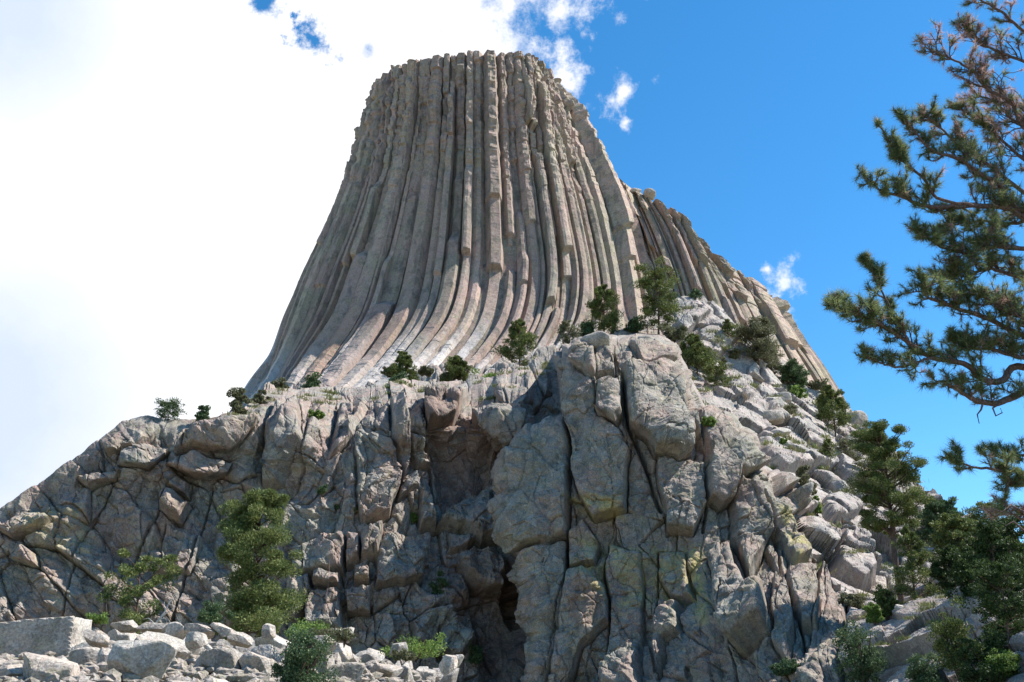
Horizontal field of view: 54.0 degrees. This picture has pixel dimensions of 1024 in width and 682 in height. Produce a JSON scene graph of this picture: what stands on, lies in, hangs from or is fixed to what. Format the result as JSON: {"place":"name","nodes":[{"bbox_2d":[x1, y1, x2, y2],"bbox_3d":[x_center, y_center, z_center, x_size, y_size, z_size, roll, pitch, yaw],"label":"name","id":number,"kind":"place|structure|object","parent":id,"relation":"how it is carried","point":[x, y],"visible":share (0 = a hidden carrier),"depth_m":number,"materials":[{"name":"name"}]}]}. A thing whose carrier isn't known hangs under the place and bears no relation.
{"place":"outdoors","nodes":[
{"label":"outdoors","id":0,"kind":"place"},
{"bbox_2d":[13,657,364,681],"bbox_3d":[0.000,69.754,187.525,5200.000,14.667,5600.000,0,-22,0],"label":"ground","id":1,"kind":"structure","parent":0,"point":[15,658],"depth_m":34.03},
{"bbox_2d":[0,664,22,676],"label":"boulder","id":2,"kind":"object","parent":1,"relation":"on","point":[11,670],"visible":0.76,"depth_m":26.50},
{"bbox_2d":[0,616,91,656],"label":"boulder","id":3,"kind":"object","parent":1,"relation":"on","point":[59,636],"visible":0.59,"depth_m":34.97,"materials":[{"name":"stone"}]},
{"bbox_2d":[22,652,79,681],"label":"boulder","id":4,"kind":"object","parent":1,"relation":"on","point":[39,667],"visible":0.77,"depth_m":26.31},
{"bbox_2d":[68,647,99,664],"bbox_3d":[-13.286,10.006,31.286,0.946,0.889,0.802,6,-23,-15],"label":"boulder","id":5,"kind":"object","parent":1,"relation":"on","point":[81,655],"visible":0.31,"depth_m":31.01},
{"bbox_2d":[83,629,109,648],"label":"boulder","id":6,"kind":"object","parent":1,"relation":"on","point":[95,639],"visible":0.95,"depth_m":32.73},
{"bbox_2d":[85,611,108,626],"bbox_3d":[-17.634,11.866,42.843,1.150,0.677,0.944,0,-22,0],"label":"ground plant","id":7,"kind":"object","parent":1,"relation":"on","point":[97,619],"visible":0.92,"depth_m":42.62,"materials":[{"name":"green plant"}]},
{"bbox_2d":[97,647,110,663],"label":"boulder","id":8,"kind":"object","parent":1,"relation":"on","point":[103,653],"visible":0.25,"depth_m":30.56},
{"bbox_2d":[108,629,135,640],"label":"boulder","id":9,"kind":"object","parent":1,"relation":"on","point":[115,635],"visible":0.33,"depth_m":41.49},
{"bbox_2d":[110,620,137,632],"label":"boulder","id":10,"kind":"object","parent":1,"relation":"on","point":[129,626],"visible":0.99,"depth_m":36.73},
{"bbox_2d":[106,640,178,679],"bbox_3d":[-10.186,9.082,27.817,1.833,1.500,1.106,0,-22,0],"label":"boulder","id":11,"kind":"object","parent":1,"relation":"on","point":[142,659],"visible":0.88,"depth_m":27.55,"materials":[{"name":"stone"}]},
{"bbox_2d":[136,622,167,633],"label":"boulder","id":12,"kind":"object","parent":1,"relation":"on","point":[152,627],"visible":0.84,"depth_m":36.65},
{"bbox_2d":[135,631,200,659],"bbox_3d":[-11.950,10.726,34.507,2.483,1.466,1.694,7,-23,-17],"label":"boulder","id":13,"kind":"object","parent":1,"relation":"on","point":[184,652],"visible":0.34,"depth_m":34.51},
{"bbox_2d":[165,622,186,639],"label":"boulder","id":14,"kind":"object","parent":1,"relation":"on","point":[175,629],"visible":0.77,"depth_m":35.63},
{"bbox_2d":[185,632,207,650],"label":"boulder","id":15,"kind":"object","parent":1,"relation":"on","point":[195,640],"visible":1,"depth_m":33.13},
{"bbox_2d":[184,623,214,638],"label":"boulder","id":16,"kind":"object","parent":1,"relation":"on","point":[209,632],"visible":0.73,"depth_m":35.58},
{"bbox_2d":[193,648,242,673],"bbox_3d":[-9.403,10.317,31.995,1.664,1.001,1.177,-10,-24,22],"label":"boulder","id":17,"kind":"object","parent":1,"relation":"on","point":[228,658],"visible":0.55,"depth_m":31.62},
{"bbox_2d":[0,640,441,681],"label":"broken stone","id":18,"kind":"object","parent":1,"relation":"on","point":[178,669],"visible":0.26,"depth_m":29.61,"materials":[{"name":"stone"}]},
{"bbox_2d":[210,622,235,636],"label":"boulder","id":19,"kind":"object","parent":1,"relation":"on","point":[222,630],"visible":0.86,"depth_m":35.67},
{"bbox_2d":[227,632,252,647],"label":"boulder","id":20,"kind":"object","parent":1,"relation":"on","point":[241,639],"visible":1,"depth_m":33.63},
{"bbox_2d":[239,651,282,676],"bbox_3d":[-7.993,10.373,31.908,1.336,0.997,0.976,0,-22,0],"label":"boulder","id":21,"kind":"object","parent":1,"relation":"on","point":[259,663],"visible":0.52,"depth_m":31.65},
{"bbox_2d":[249,644,279,660],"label":"boulder","id":22,"kind":"object","parent":1,"relation":"on","point":[269,651],"visible":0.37,"depth_m":35.31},
{"bbox_2d":[261,623,275,639],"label":"boulder","id":23,"kind":"object","parent":1,"relation":"on","point":[268,631],"visible":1,"depth_m":36.63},
{"bbox_2d":[254,635,290,649],"bbox_3d":[-9.968,12.700,41.601,1.454,1.463,0.956,33,14,4],"label":"boulder","id":24,"kind":"object","parent":1,"relation":"on","point":[277,641],"visible":0.3,"depth_m":41.13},
{"bbox_2d":[268,626,340,681],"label":"juniper bush","id":25,"kind":"object","parent":1,"relation":"on","point":[299,661],"visible":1,"depth_m":22.72,"materials":[{"name":"green plant"}]},
{"bbox_2d":[282,617,330,639],"bbox_3d":[-7.252,10.266,35.725,1.610,0.805,2.172,8,-23,-19],"label":"ground plant","id":26,"kind":"object","parent":1,"relation":"on","point":[301,626],"visible":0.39,"depth_m":35.64,"materials":[{"name":"green plant"}]},
{"bbox_2d":[315,650,334,678],"bbox_3d":[-6.253,10.706,32.887,0.917,1.261,1.160,0,-22,0],"label":"boulder","id":27,"kind":"object","parent":1,"relation":"on","point":[330,661],"visible":0.2,"depth_m":32.47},
{"bbox_2d":[313,635,336,654],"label":"boulder","id":28,"kind":"object","parent":1,"relation":"on","point":[333,647],"visible":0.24,"depth_m":31.83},
{"bbox_2d":[309,627,342,642],"bbox_3d":[-6.217,9.930,33.756,1.241,0.634,0.844,-12,-25,28],"label":"ground plant","id":29,"kind":"object","parent":1,"relation":"on","point":[327,631],"visible":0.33,"depth_m":33.67,"materials":[{"name":"green plant"}]},
{"bbox_2d":[332,643,352,661],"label":"boulder","id":30,"kind":"object","parent":1,"relation":"on","point":[345,653],"visible":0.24,"depth_m":38.90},
{"bbox_2d":[333,627,356,647],"bbox_3d":[-5.306,9.400,31.848,0.575,0.642,0.765,-15,-26,32],"label":"dry bush","id":31,"kind":"object","parent":1,"relation":"on","point":[344,635],"visible":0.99,"depth_m":31.73,"materials":[{"name":"green plant"}]},
{"bbox_2d":[328,662,363,681],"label":"boulder","id":32,"kind":"object","parent":1,"relation":"on","point":[353,671],"visible":0.73,"depth_m":32.55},
{"bbox_2d":[356,649,383,662],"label":"boulder","id":33,"kind":"object","parent":1,"relation":"on","point":[367,655],"visible":0.5,"depth_m":41.36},
{"bbox_2d":[370,663,403,678],"bbox_3d":[-4.689,12.167,36.627,1.393,0.780,1.246,0,-22,0],"label":"boulder","id":34,"kind":"object","parent":1,"relation":"on","point":[387,670],"visible":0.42,"depth_m":36.34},
{"bbox_2d":[389,642,407,655],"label":"boulder","id":35,"kind":"object","parent":1,"relation":"on","point":[397,646],"visible":0.69,"depth_m":32.58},
{"bbox_2d":[392,648,416,665],"bbox_3d":[-3.394,9.927,31.597,0.810,0.562,0.588,5,-23,-13],"label":"ground plant","id":36,"kind":"object","parent":1,"relation":"on","point":[403,655],"visible":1,"depth_m":31.47,"materials":[{"name":"green plant"}]},
{"bbox_2d":[397,665,413,681],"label":"boulder","id":37,"kind":"object","parent":1,"relation":"on","point":[406,675],"visible":0.54,"depth_m":37.48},
{"bbox_2d":[378,632,448,659],"bbox_3d":[-3.239,10.434,34.327,1.907,0.873,2.707,17,-28,-36],"label":"ground plant","id":38,"kind":"object","parent":1,"relation":"on","point":[427,650],"visible":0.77,"depth_m":33.99,"materials":[{"name":"green plant"}]},
{"bbox_2d":[416,668,435,681],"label":"boulder","id":39,"kind":"object","parent":1,"relation":"on","point":[424,673],"visible":0.73,"depth_m":40.19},
{"bbox_2d":[439,654,457,676],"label":"boulder","id":40,"kind":"object","parent":1,"relation":"on","point":[448,664],"visible":1,"depth_m":29.55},
{"bbox_2d":[440,668,458,681],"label":"boulder","id":41,"kind":"object","parent":1,"relation":"on","point":[451,676],"visible":0.8,"depth_m":39.07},
{"bbox_2d":[831,617,889,681],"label":"shrub","id":42,"kind":"object","parent":1,"relation":"on","point":[863,661],"visible":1,"depth_m":93.29,"materials":[{"name":"green plant"}]},
{"bbox_2d":[820,0,1023,531],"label":"pine tree","id":43,"kind":"object","parent":1,"relation":"on","point":[1005,304],"visible":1,"depth_m":13.98,"materials":[{"name":"green plant"}]},
{"bbox_2d":[904,650,944,681],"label":"shrub","id":44,"kind":"object","parent":1,"relation":"on","point":[918,670],"visible":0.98,"depth_m":80.86,"materials":[{"name":"green plant"}]},
{"bbox_2d":[971,598,1023,647],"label":"leafy tree","id":45,"kind":"object","parent":1,"relation":"on","point":[988,627],"visible":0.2,"depth_m":80.97,"materials":[{"name":"green plant"}]},
{"bbox_2d":[0,292,1023,681],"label":"rock cliff","id":46,"kind":"structure","parent":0,"point":[582,510],"depth_m":157.35,"materials":[{"name":"stone"}]},
{"bbox_2d":[95,547,182,633],"bbox_3d":[-22.656,15.516,60.514,4.972,6.078,4.701,0,-22,0],"label":"pine tree","id":47,"kind":"object","parent":46,"relation":"on","point":[138,590],"visible":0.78,"depth_m":60.80,"materials":[{"name":"green plant"}]},
{"bbox_2d":[153,397,187,419],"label":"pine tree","id":48,"kind":"object","parent":46,"relation":"on","point":[172,403],"visible":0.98,"depth_m":181.88,"materials":[{"name":"green plant"}]},
{"bbox_2d":[194,405,210,421],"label":"shrub","id":49,"kind":"object","parent":46,"relation":"on","point":[202,413],"visible":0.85,"depth_m":181.50,"materials":[{"name":"green plant"}]},
{"bbox_2d":[196,600,233,628],"bbox_3d":[-17.322,15.969,58.383,2.252,1.720,1.869,15,-27,-33],"label":"shrub","id":50,"kind":"object","parent":46,"relation":"on","point":[209,615],"visible":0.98,"depth_m":58.04,"materials":[{"name":"green plant"}]},
{"bbox_2d":[226,387,250,414],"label":"shrub","id":51,"kind":"object","parent":46,"relation":"on","point":[237,403],"visible":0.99,"depth_m":179.93,"materials":[{"name":"green plant"}]},
{"bbox_2d":[252,389,270,403],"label":"shrub","id":52,"kind":"object","parent":46,"relation":"on","point":[259,397],"visible":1,"depth_m":195.85,"materials":[{"name":"green plant"}]},
{"bbox_2d":[212,487,312,640],"bbox_3d":[-16.534,14.937,65.259,6.740,10.702,7.452,0,-22,0],"label":"pine tree","id":53,"kind":"object","parent":46,"relation":"on","point":[256,606],"visible":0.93,"depth_m":64.41,"materials":[{"name":"green plant"}]},
{"bbox_2d":[271,377,289,388],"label":"shrub","id":54,"kind":"object","parent":46,"relation":"on","point":[278,383],"visible":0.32,"depth_m":259.02,"materials":[{"name":"green plant"}]},
{"bbox_2d":[299,371,321,388],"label":"shrub","id":55,"kind":"object","parent":46,"relation":"on","point":[312,381],"visible":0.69,"depth_m":257.70,"materials":[{"name":"green plant"}]},
{"bbox_2d":[308,408,325,419],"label":"shrub","id":56,"kind":"object","parent":46,"relation":"on","point":[318,414],"visible":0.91,"depth_m":182.25,"materials":[{"name":"green plant"}]},
{"bbox_2d":[385,350,419,380],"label":"pine tree","id":57,"kind":"object","parent":46,"relation":"on","point":[403,358],"visible":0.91,"depth_m":278.42,"materials":[{"name":"green plant"}]},
{"bbox_2d":[417,365,433,376],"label":"shrub","id":58,"kind":"object","parent":46,"relation":"on","point":[425,370],"visible":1,"depth_m":278.18,"materials":[{"name":"green plant"}]},
{"bbox_2d":[428,570,449,600],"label":"shrub","id":59,"kind":"object","parent":46,"relation":"on","point":[436,587],"visible":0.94,"depth_m":158.68,"materials":[{"name":"green plant"}]},
{"bbox_2d":[441,355,473,381],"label":"pine tree","id":60,"kind":"object","parent":46,"relation":"on","point":[457,366],"visible":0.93,"depth_m":278.07,"materials":[{"name":"green plant"}]},
{"bbox_2d":[463,644,483,666],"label":"shrub","id":61,"kind":"object","parent":46,"relation":"on","point":[476,657],"visible":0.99,"depth_m":152.18,"materials":[{"name":"green plant"}]},
{"bbox_2d":[491,318,539,365],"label":"pine tree","id":62,"kind":"object","parent":46,"relation":"on","point":[519,336],"visible":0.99,"depth_m":273.48,"materials":[{"name":"green plant"}]},
{"bbox_2d":[229,49,851,411],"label":"rock tower","id":63,"kind":"structure","parent":46,"relation":"on","point":[481,202],"depth_m":379.21,"materials":[{"name":"stone"}]},
{"bbox_2d":[643,188,655,199],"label":"boulder","id":64,"kind":"object","parent":63,"relation":"on","point":[650,193],"visible":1,"depth_m":422.52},
{"bbox_2d":[554,319,582,343],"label":"pine tree","id":65,"kind":"object","parent":46,"relation":"on","point":[564,326],"visible":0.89,"depth_m":282.73,"materials":[{"name":"green plant"}]},
{"bbox_2d":[193,303,963,659],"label":"slope grass","id":66,"kind":"structure","parent":46,"relation":"on","point":[767,441],"depth_m":218.86,"materials":[{"name":"plant"}]},
{"bbox_2d":[578,321,594,336],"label":"shrub","id":67,"kind":"object","parent":46,"relation":"on","point":[588,328],"visible":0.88,"depth_m":289.85,"materials":[{"name":"green plant"}]},
{"bbox_2d":[581,331,610,349],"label":"boulder","id":68,"kind":"object","parent":46,"relation":"on","point":[598,339],"visible":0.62,"depth_m":170.99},
{"bbox_2d":[583,284,624,332],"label":"pine tree","id":69,"kind":"object","parent":46,"relation":"on","point":[597,305],"visible":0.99,"depth_m":294.48,"materials":[{"name":"green plant"}]},
{"bbox_2d":[623,316,643,332],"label":"shrub","id":70,"kind":"object","parent":46,"relation":"on","point":[634,325],"visible":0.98,"depth_m":292.99,"materials":[{"name":"green plant"}]},
{"bbox_2d":[633,255,684,334],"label":"pine tree","id":71,"kind":"object","parent":46,"relation":"on","point":[646,283],"visible":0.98,"depth_m":296.35,"materials":[{"name":"green plant"}]},
{"bbox_2d":[656,324,688,342],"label":"shrub","id":72,"kind":"object","parent":46,"relation":"on","point":[672,333],"visible":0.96,"depth_m":280.62,"materials":[{"name":"green plant"}]},
{"bbox_2d":[688,288,702,299],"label":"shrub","id":73,"kind":"object","parent":46,"relation":"on","point":[694,293],"visible":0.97,"depth_m":346.87,"materials":[{"name":"green plant"}]},
{"bbox_2d":[679,333,721,375],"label":"pine tree","id":74,"kind":"object","parent":46,"relation":"on","point":[696,349],"visible":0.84,"depth_m":264.39,"materials":[{"name":"green plant"}]},
{"bbox_2d":[700,416,716,425],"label":"shrub","id":75,"kind":"object","parent":46,"relation":"on","point":[708,420],"visible":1,"depth_m":155.44,"materials":[{"name":"green plant"}]},
{"bbox_2d":[699,359,733,386],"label":"pine tree","id":76,"kind":"object","parent":46,"relation":"on","point":[718,371],"visible":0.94,"depth_m":250.32,"materials":[{"name":"green plant"}]},
{"bbox_2d":[720,319,735,336],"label":"pine tree","id":77,"kind":"object","parent":46,"relation":"on","point":[727,327],"visible":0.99,"depth_m":316.37,"materials":[{"name":"green plant"}]},
{"bbox_2d":[734,315,778,366],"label":"pine tree","id":78,"kind":"object","parent":46,"relation":"on","point":[760,332],"visible":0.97,"depth_m":316.55,"materials":[{"name":"green plant"}]},
{"bbox_2d":[762,410,783,424],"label":"boulder","id":79,"kind":"object","parent":46,"relation":"on","point":[774,417],"visible":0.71,"depth_m":239.27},
{"bbox_2d":[764,340,784,373],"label":"pine tree","id":80,"kind":"object","parent":46,"relation":"on","point":[774,365],"visible":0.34,"depth_m":323.75,"materials":[{"name":"green plant"}]},
{"bbox_2d":[768,657,800,676],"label":"shrub","id":81,"kind":"object","parent":46,"relation":"on","point":[785,667],"visible":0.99,"depth_m":105.21,"materials":[{"name":"green plant"}]},
{"bbox_2d":[777,392,791,402],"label":"boulder","id":82,"kind":"object","parent":46,"relation":"on","point":[786,397],"visible":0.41,"depth_m":281.97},
{"bbox_2d":[783,402,801,417],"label":"pine tree","id":83,"kind":"object","parent":46,"relation":"on","point":[791,409],"visible":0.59,"depth_m":258.18,"materials":[{"name":"green plant"}]},
{"bbox_2d":[775,357,811,391],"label":"pine tree","id":84,"kind":"object","parent":46,"relation":"on","point":[791,372],"visible":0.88,"depth_m":319.39,"materials":[{"name":"green plant"}]},
{"bbox_2d":[790,385,807,398],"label":"shrub","id":85,"kind":"object","parent":46,"relation":"on","point":[795,390],"visible":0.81,"depth_m":303.48,"materials":[{"name":"green plant"}]},
{"bbox_2d":[795,464,817,495],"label":"shrub","id":86,"kind":"object","parent":46,"relation":"on","point":[803,475],"visible":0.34,"depth_m":177.50,"materials":[{"name":"green plant"}]},
{"bbox_2d":[805,378,828,390],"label":"shrub","id":87,"kind":"object","parent":46,"relation":"on","point":[817,384],"visible":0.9,"depth_m":328.38,"materials":[{"name":"green plant"}]},
{"bbox_2d":[819,438,841,458],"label":"pine tree","id":88,"kind":"object","parent":46,"relation":"on","point":[827,446],"visible":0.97,"depth_m":213.65,"materials":[{"name":"green plant"}]},
{"bbox_2d":[814,384,857,436],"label":"pine tree","id":89,"kind":"object","parent":46,"relation":"on","point":[829,401],"visible":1,"depth_m":274.19,"materials":[{"name":"green plant"}]},
{"bbox_2d":[833,437,856,458],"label":"pine tree","id":90,"kind":"object","parent":46,"relation":"on","point":[844,447],"visible":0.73,"depth_m":241.20,"materials":[{"name":"green plant"}]},
{"bbox_2d":[838,592,866,610],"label":"shrub","id":91,"kind":"object","parent":46,"relation":"on","point":[857,601],"visible":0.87,"depth_m":125.17,"materials":[{"name":"green plant"}]},
{"bbox_2d":[848,410,867,427],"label":"boulder","id":92,"kind":"object","parent":46,"relation":"on","point":[861,416],"visible":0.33,"depth_m":306.84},
{"bbox_2d":[862,602,884,624],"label":"shrub","id":93,"kind":"object","parent":46,"relation":"on","point":[874,616],"visible":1,"depth_m":105.57,"materials":[{"name":"green plant"}]},
{"bbox_2d":[872,584,900,620],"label":"shrub","id":94,"kind":"object","parent":46,"relation":"on","point":[885,600],"visible":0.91,"depth_m":107.91,"materials":[{"name":"green plant"}]},
{"bbox_2d":[841,418,933,601],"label":"pine tree","id":95,"kind":"object","parent":46,"relation":"on","point":[868,437],"visible":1,"depth_m":123.61,"materials":[{"name":"green plant"}]},
{"bbox_2d":[880,524,940,600],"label":"pine tree","id":96,"kind":"object","parent":46,"relation":"on","point":[907,536],"visible":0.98,"depth_m":110.68,"materials":[{"name":"green plant"}]},
{"bbox_2d":[914,495,964,541],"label":"leafy tree","id":97,"kind":"object","parent":46,"relation":"on","point":[932,510],"visible":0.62,"depth_m":176.58,"materials":[{"name":"green plant"}]},
{"bbox_2d":[922,543,960,593],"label":"leafy tree","id":98,"kind":"object","parent":46,"relation":"on","point":[936,570],"visible":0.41,"depth_m":125.29,"materials":[{"name":"green plant"}]},
{"bbox_2d":[925,594,975,680],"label":"shrub","id":99,"kind":"object","parent":46,"relation":"on","point":[946,630],"visible":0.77,"depth_m":70.02,"materials":[{"name":"green plant"}]},
{"bbox_2d":[925,512,977,568],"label":"leafy tree","id":100,"kind":"object","parent":46,"relation":"on","point":[954,521],"visible":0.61,"depth_m":149.82,"materials":[{"name":"plant"}]},
{"bbox_2d":[936,546,994,594],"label":"leafy tree","id":101,"kind":"object","parent":46,"relation":"on","point":[956,556],"visible":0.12,"depth_m":119.17,"materials":[{"name":"green plant"}]},
{"bbox_2d":[944,557,989,603],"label":"leafy tree","id":102,"kind":"object","parent":46,"relation":"on","point":[962,572],"visible":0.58,"depth_m":97.61,"materials":[{"name":"green plant"}]},
{"bbox_2d":[961,499,1004,528],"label":"pine tree","id":103,"kind":"object","parent":46,"relation":"on","point":[976,515],"visible":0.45,"depth_m":176.38,"materials":[{"name":"green plant"}]},
{"bbox_2d":[950,528,1016,549],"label":"leafy tree","id":104,"kind":"object","parent":46,"relation":"on","point":[974,530],"visible":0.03,"depth_m":145.93,"materials":[{"name":"plant"}]},
{"bbox_2d":[952,634,1023,681],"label":"shrub","id":105,"kind":"object","parent":46,"relation":"on","point":[977,650],"visible":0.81,"depth_m":65.91,"materials":[{"name":"green plant"}]},
{"bbox_2d":[958,557,1023,651],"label":"leafy tree","id":106,"kind":"object","parent":46,"relation":"on","point":[992,602],"visible":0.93,"depth_m":68.62,"materials":[{"name":"green plant"}]},
{"bbox_2d":[961,518,1023,578],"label":"leafy tree","id":107,"kind":"object","parent":46,"relation":"on","point":[991,531],"visible":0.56,"depth_m":101.96,"materials":[{"name":"green plant"}]},
{"bbox_2d":[967,511,1023,565],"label":"leafy tree","id":108,"kind":"object","parent":46,"relation":"on","point":[1015,545],"visible":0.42,"depth_m":105.48,"materials":[{"name":"green plant"}]},
{"bbox_2d":[977,647,1021,681],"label":"shrub","id":109,"kind":"object","parent":46,"relation":"on","point":[1003,661],"visible":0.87,"depth_m":64.70,"materials":[{"name":"green plant"}]},
{"bbox_2d":[980,562,1023,622],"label":"leafy tree","id":110,"kind":"object","parent":46,"relation":"on","point":[1015,576],"visible":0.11,"depth_m":84.04,"materials":[{"name":"green plant"}]},
{"bbox_2d":[0,0,1023,542],"label":"sky","id":111,"kind":"structure","parent":0,"point":[172,172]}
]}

